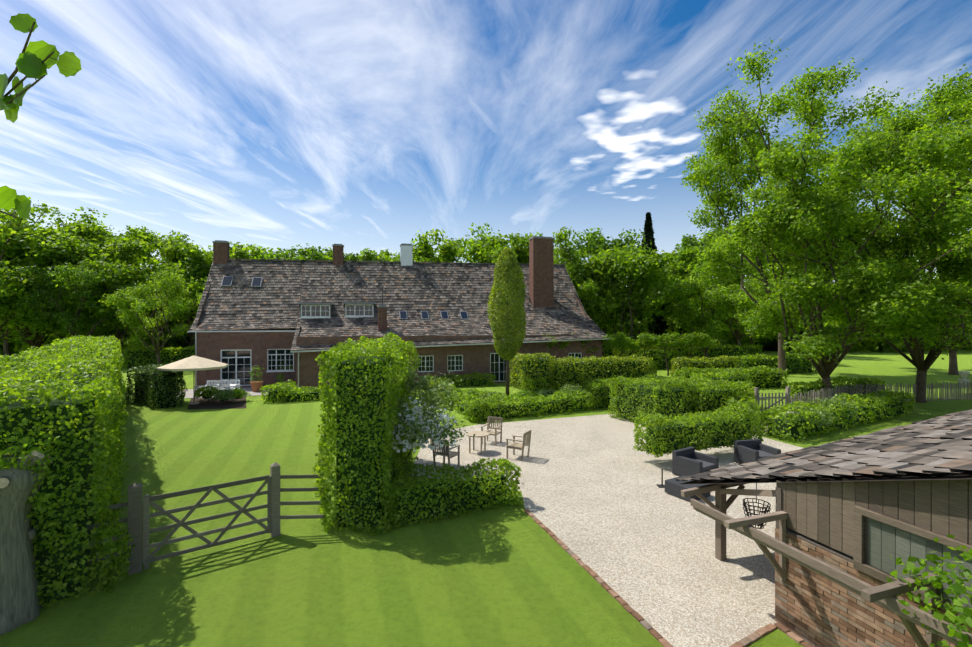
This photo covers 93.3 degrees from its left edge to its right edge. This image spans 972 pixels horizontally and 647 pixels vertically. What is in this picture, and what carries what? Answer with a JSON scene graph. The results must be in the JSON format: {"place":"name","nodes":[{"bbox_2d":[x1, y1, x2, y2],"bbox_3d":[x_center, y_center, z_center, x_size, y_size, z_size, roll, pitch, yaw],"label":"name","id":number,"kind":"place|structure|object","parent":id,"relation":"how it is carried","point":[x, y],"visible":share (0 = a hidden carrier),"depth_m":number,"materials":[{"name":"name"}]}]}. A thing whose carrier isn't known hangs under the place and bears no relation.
{"place":"outdoors","nodes":[
{"label":"outdoors","id":0,"kind":"place"},
{"bbox_2d":[0,13,81,219],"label":"leaves","id":1,"kind":"object","parent":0,"point":[36,59],"visible":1,"depth_m":1.14,"materials":[{"name":"green plant"}]},
{"bbox_2d":[156,356,227,370],"bbox_3d":[-16.443,2.157,25.845,3.234,0.720,3.234,0,0,24],"label":"patio umbrella","id":2,"kind":"object","parent":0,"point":[194,363],"visible":0.98,"depth_m":24.95,"materials":[{"name":"fabric"}]},
{"bbox_2d":[222,277,466,317],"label":"skylights","id":3,"kind":"object","parent":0,"point":[255,282],"visible":1,"depth_m":36.31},
{"bbox_2d":[228,259,564,265],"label":"roof ridge","id":4,"kind":"structure","parent":0,"point":[370,261],"depth_m":39.88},
{"bbox_2d":[0,349,971,646],"bbox_3d":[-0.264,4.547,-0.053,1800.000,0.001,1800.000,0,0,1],"label":"lawn","id":5,"kind":"structure","parent":0,"point":[508,575],"depth_m":8.55,"materials":[{"name":"green plant"}]},
{"bbox_2d":[0,325,49,354],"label":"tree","id":6,"kind":"object","parent":5,"relation":"on","point":[19,346],"visible":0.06,"depth_m":63.34,"materials":[{"name":"green plant"}]},
{"bbox_2d":[0,197,83,341],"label":"tree leaves","id":7,"kind":"object","parent":5,"relation":"on","point":[4,290],"depth_m":48.76,"materials":[{"name":"plant"}]},
{"bbox_2d":[0,428,89,634],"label":"tree trunk","id":8,"kind":"object","parent":5,"relation":"on","point":[20,600],"visible":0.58,"depth_m":6.91,"materials":[{"name":"grey plant"}]},
{"bbox_2d":[0,218,111,348],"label":"tree leaves","id":9,"kind":"object","parent":5,"relation":"on","point":[28,239],"depth_m":49.19,"materials":[{"name":"plant"}]},
{"bbox_2d":[0,346,134,607],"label":"long hedge","id":10,"kind":"object","parent":5,"relation":"on","point":[71,392],"visible":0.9,"depth_m":7.64,"materials":[{"name":"green plant"}]},
{"bbox_2d":[0,206,141,337],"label":"tree leaves","id":11,"kind":"object","parent":5,"relation":"on","point":[101,234],"depth_m":55.05,"materials":[{"name":"plant"}]},
{"bbox_2d":[9,262,148,338],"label":"tree","id":12,"kind":"object","parent":5,"relation":"on","point":[71,324],"visible":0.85,"depth_m":46.92,"materials":[{"name":"green plant"}]},
{"bbox_2d":[34,335,123,391],"bbox_3d":[-21.150,2.645,24.298,3.082,3.924,22.485,0,0,-39],"label":"long hedge","id":13,"kind":"object","parent":5,"relation":"on","point":[109,344],"visible":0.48,"depth_m":20.71,"materials":[{"name":"green plant"}]},
{"bbox_2d":[39,321,130,353],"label":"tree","id":14,"kind":"object","parent":5,"relation":"on","point":[52,338],"visible":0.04,"depth_m":56.93,"materials":[{"name":"green plant"}]},
{"bbox_2d":[36,232,184,349],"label":"tree leaves","id":15,"kind":"object","parent":5,"relation":"on","point":[136,273],"depth_m":51.41,"materials":[{"name":"plant"}]},
{"bbox_2d":[84,225,199,346],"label":"tree leaves","id":16,"kind":"object","parent":5,"relation":"on","point":[154,243],"depth_m":58.98,"materials":[{"name":"plant"}]},
{"bbox_2d":[99,265,201,364],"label":"orchard tree","id":17,"kind":"object","parent":5,"relation":"on","point":[169,295],"visible":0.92,"depth_m":44.94,"materials":[{"name":"green plant"}]},
{"bbox_2d":[124,364,184,405],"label":"yew hedge","id":18,"kind":"object","parent":5,"relation":"on","point":[140,380],"visible":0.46,"depth_m":25.75,"materials":[{"name":"green plant"}]},
{"bbox_2d":[119,318,189,350],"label":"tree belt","id":19,"kind":"object","parent":5,"relation":"on","point":[175,341],"visible":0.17,"depth_m":61.37,"materials":[{"name":"green plant"}]},
{"bbox_2d":[122,345,194,368],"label":"hedge","id":20,"kind":"object","parent":5,"relation":"on","point":[142,357],"visible":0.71,"depth_m":47.35,"materials":[{"name":"green plant"}]},
{"bbox_2d":[143,364,187,409],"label":"yew hedge","id":21,"kind":"object","parent":5,"relation":"on","point":[166,387],"visible":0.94,"depth_m":24.73,"materials":[{"name":"green plant"}]},
{"bbox_2d":[153,238,212,345],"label":"tree leaves","id":22,"kind":"object","parent":5,"relation":"on","point":[202,265],"depth_m":58.00,"materials":[{"name":"plant"}]},
{"bbox_2d":[128,462,279,574],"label":"field gate","id":23,"kind":"structure","parent":5,"relation":"on","point":[272,505],"depth_m":8.94,"materials":[{"name":"grey wood"}]},
{"bbox_2d":[86,475,322,569],"bbox_3d":[-5.428,3.872,9.121,4.141,1.350,0.426,0,0,-29],"label":"field fence","id":24,"kind":"object","parent":5,"relation":"on","point":[122,520],"visible":0.33,"depth_m":9.87,"materials":[{"name":"grey wood"}]},
{"bbox_2d":[187,396,245,408],"bbox_3d":[-15.530,4.539,26.683,2.908,0.001,6.433,0,0,-30],"label":"planting bed","id":25,"kind":"object","parent":5,"relation":"on","point":[232,403],"depth_m":25.72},
{"bbox_2d":[194,386,219,398],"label":"bush","id":26,"kind":"object","parent":25,"relation":"on","point":[206,393],"visible":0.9,"depth_m":26.26,"materials":[{"name":"green plant"}]},
{"bbox_2d":[208,241,271,258],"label":"tree leaves","id":27,"kind":"object","parent":5,"relation":"on","point":[237,251],"depth_m":66.86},
{"bbox_2d":[260,379,297,402],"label":"bush","id":28,"kind":"object","parent":5,"relation":"on","point":[273,396],"visible":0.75,"depth_m":26.47,"materials":[{"name":"green plant"}]},
{"bbox_2d":[250,243,332,259],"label":"tree leaves","id":29,"kind":"object","parent":5,"relation":"on","point":[306,253],"depth_m":61.03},
{"bbox_2d":[279,384,324,402],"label":"shrub","id":30,"kind":"object","parent":5,"relation":"on","point":[300,395],"visible":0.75,"depth_m":26.73,"materials":[{"name":"green plant"}]},
{"bbox_2d":[323,247,380,260],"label":"tree leaves","id":31,"kind":"object","parent":5,"relation":"on","point":[367,255],"depth_m":68.40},
{"bbox_2d":[312,332,420,535],"bbox_3d":[-3.039,2.401,12.763,2.200,4.371,6.154,0,0,-3],"label":"tall hedge","id":32,"kind":"object","parent":5,"relation":"on","point":[357,441],"visible":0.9,"depth_m":10.18,"materials":[{"name":"green plant"}]},
{"bbox_2d":[196,284,601,389],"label":"house walls","id":33,"kind":"structure","parent":5,"relation":"on","point":[211,345],"depth_m":33.02,"materials":[{"name":"brick"}]},
{"bbox_2d":[212,240,229,264],"bbox_3d":[-21.294,-5.348,36.946,1.100,2.590,0.800,0,0,-16],"label":"house chimney","id":34,"kind":"object","parent":33,"relation":"on","point":[221,251],"visible":0.83,"depth_m":36.63,"materials":[{"name":"brick"}]},
{"bbox_2d":[377,305,387,331],"bbox_3d":[-7.779,-0.023,34.473,0.720,2.740,0.720,0,0,-16],"label":"house chimney","id":35,"kind":"object","parent":33,"relation":"attached to","point":[382,317],"visible":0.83,"depth_m":34.17,"materials":[{"name":"brick"}]},
{"bbox_2d":[187,330,609,388],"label":"house gutters","id":36,"kind":"object","parent":33,"relation":"attached to","point":[330,350],"visible":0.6,"depth_m":32.62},
{"bbox_2d":[193,261,608,350],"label":"roof tiles","id":37,"kind":"object","parent":33,"relation":"on","point":[375,305],"visible":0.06,"depth_m":36.88,"materials":[{"name":"tile"}]},
{"bbox_2d":[189,260,303,330],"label":"house roof tiles","id":38,"kind":"object","parent":37,"relation":"on","point":[216,286],"visible":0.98,"depth_m":34.90,"materials":[{"name":"tile"}]},
{"bbox_2d":[220,304,581,385],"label":"window frames","id":39,"kind":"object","parent":33,"relation":"in","point":[309,317],"visible":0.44,"depth_m":33.58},
{"bbox_2d":[222,305,580,384],"bbox_3d":[-5.579,1.478,35.053,26.650,5.938,3.314,0,0,-16],"label":"window glass","id":40,"kind":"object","parent":39,"relation":"in","point":[242,376],"depth_m":33.55,"materials":[{"name":"glass"}]},
{"bbox_2d":[400,243,412,266],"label":"chimney","id":41,"kind":"object","parent":33,"relation":"attached to","point":[406,254],"visible":0.83,"depth_m":40.64,"materials":[{"name":"metal"}]},
{"bbox_2d":[529,236,553,307],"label":"chimney","id":42,"kind":"object","parent":33,"relation":"on","point":[541,271],"visible":0.83,"depth_m":40.26,"materials":[{"name":"brick"}]},
{"bbox_2d":[327,357,474,478],"bbox_3d":[-2.553,2.714,12.631,4.283,3.823,3.970,0,0,-8],"label":"white flowering shrub","id":43,"kind":"object","parent":5,"relation":"on","point":[419,426],"visible":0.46,"depth_m":12.13,"materials":[{"name":"green plant"}]},
{"bbox_2d":[390,231,464,261],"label":"tree leaves","id":44,"kind":"object","parent":5,"relation":"on","point":[427,252],"depth_m":62.09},
{"bbox_2d":[379,458,521,529],"bbox_3d":[-0.781,3.969,11.097,3.537,1.241,1.301,0,0,-24],"label":"low hedge","id":45,"kind":"object","parent":5,"relation":"on","point":[455,493],"visible":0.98,"depth_m":10.87,"materials":[{"name":"green plant"}]},
{"bbox_2d":[420,372,495,386],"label":"garden hedge","id":46,"kind":"object","parent":5,"relation":"on","point":[483,380],"visible":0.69,"depth_m":33.07,"materials":[{"name":"green plant"}]},
{"bbox_2d":[430,380,492,422],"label":"hedge","id":47,"kind":"object","parent":5,"relation":"on","point":[467,396],"visible":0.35,"depth_m":22.92,"materials":[{"name":"green plant"}]},
{"bbox_2d":[415,222,511,262],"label":"tree leaves","id":48,"kind":"object","parent":5,"relation":"on","point":[445,248],"depth_m":64.07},
{"bbox_2d":[459,230,542,263],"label":"tree leaves","id":49,"kind":"object","parent":5,"relation":"on","point":[497,243],"depth_m":59.72,"materials":[{"name":"plant"}]},
{"bbox_2d":[487,247,526,399],"bbox_3d":[1.233,0.065,27.254,2.344,9.163,2.434,0,0,1],"label":"columnar tree","id":50,"kind":"object","parent":5,"relation":"on","point":[507,261],"visible":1,"depth_m":26.68,"materials":[{"name":"green plant"}]},
{"bbox_2d":[463,388,595,422],"bbox_3d":[2.325,3.998,23.019,7.498,1.228,1.570,0,0,-27],"label":"hedge","id":51,"kind":"object","parent":5,"relation":"on","point":[549,404],"visible":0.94,"depth_m":22.62,"materials":[{"name":"green plant"}]},
{"bbox_2d":[509,352,555,390],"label":"hornbeam hedge","id":52,"kind":"object","parent":5,"relation":"on","point":[530,366],"visible":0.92,"depth_m":31.39,"materials":[{"name":"green plant"}]},
{"bbox_2d":[553,226,623,329],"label":"tree leaves","id":53,"kind":"object","parent":5,"relation":"on","point":[583,278],"depth_m":50.39,"materials":[{"name":"plant"}]},
{"bbox_2d":[549,354,653,389],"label":"hornbeam hedge","id":54,"kind":"object","parent":5,"relation":"on","point":[580,372],"visible":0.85,"depth_m":32.73,"materials":[{"name":"green plant"}]},
{"bbox_2d":[562,228,651,354],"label":"tree leaves","id":55,"kind":"object","parent":5,"relation":"on","point":[598,243],"depth_m":55.62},
{"bbox_2d":[411,414,802,646],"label":"gravel yard","id":56,"kind":"structure","parent":5,"relation":"on","point":[613,515],"depth_m":10.45,"materials":[{"name":"gravel"}]},
{"bbox_2d":[432,439,459,467],"bbox_3d":[-1.258,4.080,14.514,0.630,0.937,0.694,0,0,29],"label":"teak chair","id":57,"kind":"object","parent":56,"relation":"on","point":[447,453],"visible":0.81,"depth_m":14.37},
{"bbox_2d":[466,431,488,453],"bbox_3d":[-0.302,4.217,16.229,0.840,0.660,0.840,0,0,1],"label":"table","id":58,"kind":"object","parent":56,"relation":"on","point":[481,434],"visible":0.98,"depth_m":16.22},
{"bbox_2d":[481,416,502,445],"bbox_3d":[0.224,4.080,17.460,0.630,0.937,0.694,0,0,23],"label":"teak chair","id":59,"kind":"object","parent":56,"relation":"on","point":[495,432],"visible":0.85,"depth_m":17.61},
{"bbox_2d":[506,430,531,460],"bbox_3d":[1.110,4.080,15.514,0.694,0.937,0.630,0,0,27],"label":"teak chair","id":60,"kind":"object","parent":56,"relation":"on","point":[526,436],"visible":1,"depth_m":15.39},
{"bbox_2d":[524,509,812,646],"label":"brick edging","id":61,"kind":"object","parent":56,"relation":"on","point":[759,633],"depth_m":6.93,"materials":[{"name":"brick"}]},
{"bbox_2d":[665,475,709,500],"bbox_3d":[5.331,4.357,12.154,0.800,0.320,0.800,0,0,-30],"label":"armchair","id":62,"kind":"object","parent":56,"relation":"on","point":[673,486],"visible":0.67,"depth_m":11.97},
{"bbox_2d":[672,447,718,475],"bbox_3d":[6.247,4.177,13.703,0.960,0.680,0.900,0,0,-33],"label":"wicker lounge chair","id":63,"kind":"object","parent":56,"relation":"on","point":[688,461],"visible":0.92,"depth_m":13.58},
{"bbox_2d":[633,403,763,457],"bbox_3d":[7.267,3.520,15.560,5.169,1.449,1.491,0,0,-21],"label":"hedge","id":64,"kind":"object","parent":56,"relation":"on","point":[723,429],"visible":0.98,"depth_m":15.20,"materials":[{"name":"green plant"}]},
{"bbox_2d":[662,375,747,421],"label":"hedge","id":65,"kind":"object","parent":56,"relation":"on","point":[712,397],"visible":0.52,"depth_m":20.64,"materials":[{"name":"green plant"}]},
{"bbox_2d":[681,483,775,560],"bbox_3d":[5.610,3.599,8.365,3.507,2.095,1.797,0,0,-20],"label":"shed post and braces","id":66,"kind":"object","parent":56,"relation":"on","point":[722,504],"visible":0.67,"depth_m":8.78,"materials":[{"name":"wood"}]},
{"bbox_2d":[734,439,780,463],"bbox_3d":[8.698,4.177,14.735,0.960,0.680,0.900,0,0,-13],"label":"wicker lounge chair","id":67,"kind":"object","parent":56,"relation":"on","point":[749,450],"visible":0.67,"depth_m":14.77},
{"bbox_2d":[583,376,641,408],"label":"shrub","id":68,"kind":"object","parent":5,"relation":"on","point":[600,392],"visible":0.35,"depth_m":24.59,"materials":[{"name":"green plant"}]},
{"bbox_2d":[605,332,632,360],"bbox_3d":[11.151,2.679,38.505,2.508,3.912,1.930,0,0,-11],"label":"espalier tree","id":69,"kind":"object","parent":5,"relation":"on","point":[622,338],"visible":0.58,"depth_m":38.40,"materials":[{"name":"green plant"}]},
{"bbox_2d":[585,243,683,352],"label":"tree leaves","id":70,"kind":"object","parent":5,"relation":"on","point":[636,266],"depth_m":48.32,"materials":[{"name":"plant"}]},
{"bbox_2d":[623,331,661,355],"bbox_3d":[13.259,2.652,39.345,3.387,3.967,1.954,0,0,12],"label":"espalier tree","id":71,"kind":"object","parent":5,"relation":"on","point":[651,342],"visible":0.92,"depth_m":39.20,"materials":[{"name":"green plant"}]},
{"bbox_2d":[613,346,678,360],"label":"hedge","id":72,"kind":"object","parent":5,"relation":"on","point":[628,351],"visible":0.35,"depth_m":45.65,"materials":[{"name":"green plant"}]},
{"bbox_2d":[611,346,685,369],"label":"hedge","id":73,"kind":"object","parent":5,"relation":"on","point":[659,360],"visible":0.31,"depth_m":45.41,"materials":[{"name":"green plant"}]},
{"bbox_2d":[628,212,671,345],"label":"spruce tree","id":74,"kind":"object","parent":5,"relation":"on","point":[662,327],"visible":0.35,"depth_m":59.85,"materials":[{"name":"green plant"}]},
{"bbox_2d":[608,374,701,426],"bbox_3d":[7.863,3.499,21.327,3.122,2.194,3.614,0,0,-23],"label":"hedge","id":75,"kind":"object","parent":5,"relation":"on","point":[636,396],"visible":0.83,"depth_m":20.42,"materials":[{"name":"green plant"}]},
{"bbox_2d":[658,332,682,375],"bbox_3d":[16.030,2.664,40.051,2.721,3.941,2.571,0,0,1],"label":"espalier tree","id":76,"kind":"object","parent":5,"relation":"on","point":[669,340],"visible":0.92,"depth_m":39.92,"materials":[{"name":"green plant"}]},
{"bbox_2d":[655,244,732,353],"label":"tree leaves","id":77,"kind":"object","parent":5,"relation":"on","point":[678,271],"depth_m":56.46,"materials":[{"name":"plant"}]},
{"bbox_2d":[676,331,719,357],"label":"tree","id":78,"kind":"object","parent":5,"relation":"on","point":[690,339],"visible":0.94,"depth_m":40.58,"materials":[{"name":"green plant"}]},
{"bbox_2d":[670,355,739,377],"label":"hedge","id":79,"kind":"object","parent":5,"relation":"on","point":[711,362],"visible":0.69,"depth_m":37.01,"materials":[{"name":"green plant"}]},
{"bbox_2d":[658,275,757,359],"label":"tree","id":80,"kind":"object","parent":5,"relation":"on","point":[712,326],"visible":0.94,"depth_m":45.55,"materials":[{"name":"green plant"}]},
{"bbox_2d":[673,230,743,304],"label":"tree leaves","id":81,"kind":"object","parent":5,"relation":"on","point":[686,240],"depth_m":71.79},
{"bbox_2d":[690,367,752,387],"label":"hedge","id":82,"kind":"object","parent":5,"relation":"on","point":[741,376],"visible":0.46,"depth_m":27.82,"materials":[{"name":"green plant"}]},
{"bbox_2d":[684,343,761,361],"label":"hedge","id":83,"kind":"object","parent":5,"relation":"on","point":[717,350],"visible":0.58,"depth_m":51.91,"materials":[{"name":"green plant"}]},
{"bbox_2d":[673,365,788,387],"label":"hedge","id":84,"kind":"object","parent":5,"relation":"on","point":[769,379],"visible":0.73,"depth_m":32.28,"materials":[{"name":"green plant"}]},
{"bbox_2d":[691,225,774,345],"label":"tree leaves","id":85,"kind":"object","parent":5,"relation":"on","point":[704,239],"depth_m":67.49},
{"bbox_2d":[725,380,760,427],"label":"hedge","id":86,"kind":"object","parent":5,"relation":"on","point":[752,402],"visible":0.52,"depth_m":20.17,"materials":[{"name":"green plant"}]},
{"bbox_2d":[714,307,776,351],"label":"tree","id":87,"kind":"object","parent":5,"relation":"on","point":[729,338],"visible":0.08,"depth_m":70.28,"materials":[{"name":"green plant"}]},
{"bbox_2d":[724,274,773,347],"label":"small tree","id":88,"kind":"object","parent":5,"relation":"on","point":[735,286],"visible":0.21,"depth_m":53.78,"materials":[{"name":"green plant"}]},
{"bbox_2d":[754,387,789,411],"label":"picket gate","id":89,"kind":"structure","parent":5,"relation":"on","point":[786,397],"depth_m":21.93,"materials":[{"name":"grey wood"}]},
{"bbox_2d":[732,352,817,372],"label":"hedge","id":90,"kind":"object","parent":5,"relation":"on","point":[794,364],"visible":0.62,"depth_m":41.49,"materials":[{"name":"green plant"}]},
{"bbox_2d":[793,407,834,428],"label":"bush","id":91,"kind":"object","parent":5,"relation":"on","point":[822,419],"visible":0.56,"depth_m":18.42,"materials":[{"name":"green plant"}]},
{"bbox_2d":[767,284,874,351],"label":"tree","id":92,"kind":"object","parent":5,"relation":"on","point":[825,323],"visible":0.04,"depth_m":71.22,"materials":[{"name":"green plant"}]},
{"bbox_2d":[681,37,969,376],"bbox_3d":[25.893,-8.322,39.024,19.312,25.890,18.703,0,0,1],"label":"tree","id":93,"kind":"object","parent":5,"relation":"on","point":[727,160],"visible":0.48,"depth_m":38.64,"materials":[{"name":"green plant"}]},
{"bbox_2d":[683,126,971,395],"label":"tree","id":94,"kind":"object","parent":5,"relation":"on","point":[803,291],"visible":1,"depth_m":23.97,"materials":[{"name":"green plant"}]},
{"bbox_2d":[807,396,858,418],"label":"bush","id":95,"kind":"object","parent":5,"relation":"on","point":[832,400],"visible":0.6,"depth_m":20.01,"materials":[{"name":"green plant"}]},
{"bbox_2d":[754,389,915,442],"bbox_3d":[16.181,3.943,20.804,11.372,1.366,1.869,0,0,-29],"label":"hedge","id":96,"kind":"object","parent":5,"relation":"on","point":[873,407],"visible":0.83,"depth_m":19.55,"materials":[{"name":"green plant"}]},
{"bbox_2d":[788,376,886,401],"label":"hedge","id":97,"kind":"object","parent":5,"relation":"on","point":[812,386],"visible":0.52,"depth_m":26.32,"materials":[{"name":"green plant"}]},
{"bbox_2d":[746,381,971,412],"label":"paling fence","id":98,"kind":"object","parent":5,"relation":"on","point":[827,393],"visible":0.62,"depth_m":26.42,"materials":[{"name":"grey wood"}]},
{"bbox_2d":[762,64,971,402],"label":"tree","id":99,"kind":"object","parent":5,"relation":"on","point":[911,140],"visible":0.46,"depth_m":25.29,"materials":[{"name":"green plant"}]},
{"bbox_2d":[853,330,925,351],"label":"tree belt","id":100,"kind":"object","parent":5,"relation":"on","point":[864,347],"visible":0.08,"depth_m":72.44,"materials":[{"name":"green plant"}]},
{"bbox_2d":[858,177,971,374],"bbox_3d":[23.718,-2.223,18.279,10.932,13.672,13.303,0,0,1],"label":"tree","id":101,"kind":"object","parent":5,"relation":"on","point":[958,296],"visible":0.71,"depth_m":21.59,"materials":[{"name":"green plant"}]},
{"bbox_2d":[0,0,971,295],"label":"sky","id":102,"kind":"structure","parent":0,"point":[357,125],"materials":[{"name":"blue"}]},
{"bbox_2d":[742,483,770,528],"bbox_3d":[4.963,3.223,8.423,0.452,1.022,0.443,0,0,1],"label":"shed hanging basket","id":103,"kind":"object","parent":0,"point":[761,525],"visible":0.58,"depth_m":8.41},
{"bbox_2d":[775,528,971,646],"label":"brick wall","id":104,"kind":"structure","parent":0,"point":[814,624],"depth_m":6.21,"materials":[{"name":"brick"}]},
{"bbox_2d":[690,499,971,646],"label":"shed trellis beams","id":105,"kind":"structure","parent":104,"relation":"attached to","point":[884,595],"depth_m":5.38,"materials":[{"name":"wood"}]},
{"bbox_2d":[776,487,948,641],"bbox_3d":[7.183,3.547,3.723,5.679,2.100,10.483,0,0,1],"label":"brick wall mortar","id":106,"kind":"object","parent":104,"relation":"attached to","point":[833,551],"visible":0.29,"depth_m":6.67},
{"bbox_2d":[776,474,971,563],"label":"wood siding","id":107,"kind":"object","parent":104,"relation":"on","point":[821,512],"depth_m":5.79,"materials":[{"name":"wood"}]},
{"bbox_2d":[680,429,971,483],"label":"roof edge","id":108,"kind":"object","parent":107,"relation":"on","point":[927,476],"visible":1,"depth_m":6.07,"materials":[{"name":"wood"}]},
{"bbox_2d":[676,409,971,480],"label":"shed roof tiles","id":109,"kind":"object","parent":108,"relation":"on","point":[933,445],"visible":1,"depth_m":7.64,"materials":[{"name":"tile"}]},
{"bbox_2d":[853,506,971,615],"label":"shed shutter frame","id":110,"kind":"object","parent":107,"relation":"attached to","point":[859,513],"visible":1,"depth_m":5.62,"materials":[{"name":"wood"}]},
{"bbox_2d":[868,517,971,607],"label":"shed shutter boards","id":111,"kind":"object","parent":110,"relation":"in","point":[886,542],"visible":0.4,"depth_m":5.43,"materials":[{"name":"wood"}]},
{"bbox_2d":[886,534,971,646],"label":"climber plant","id":112,"kind":"object","parent":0,"point":[957,588],"visible":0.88,"depth_m":4.67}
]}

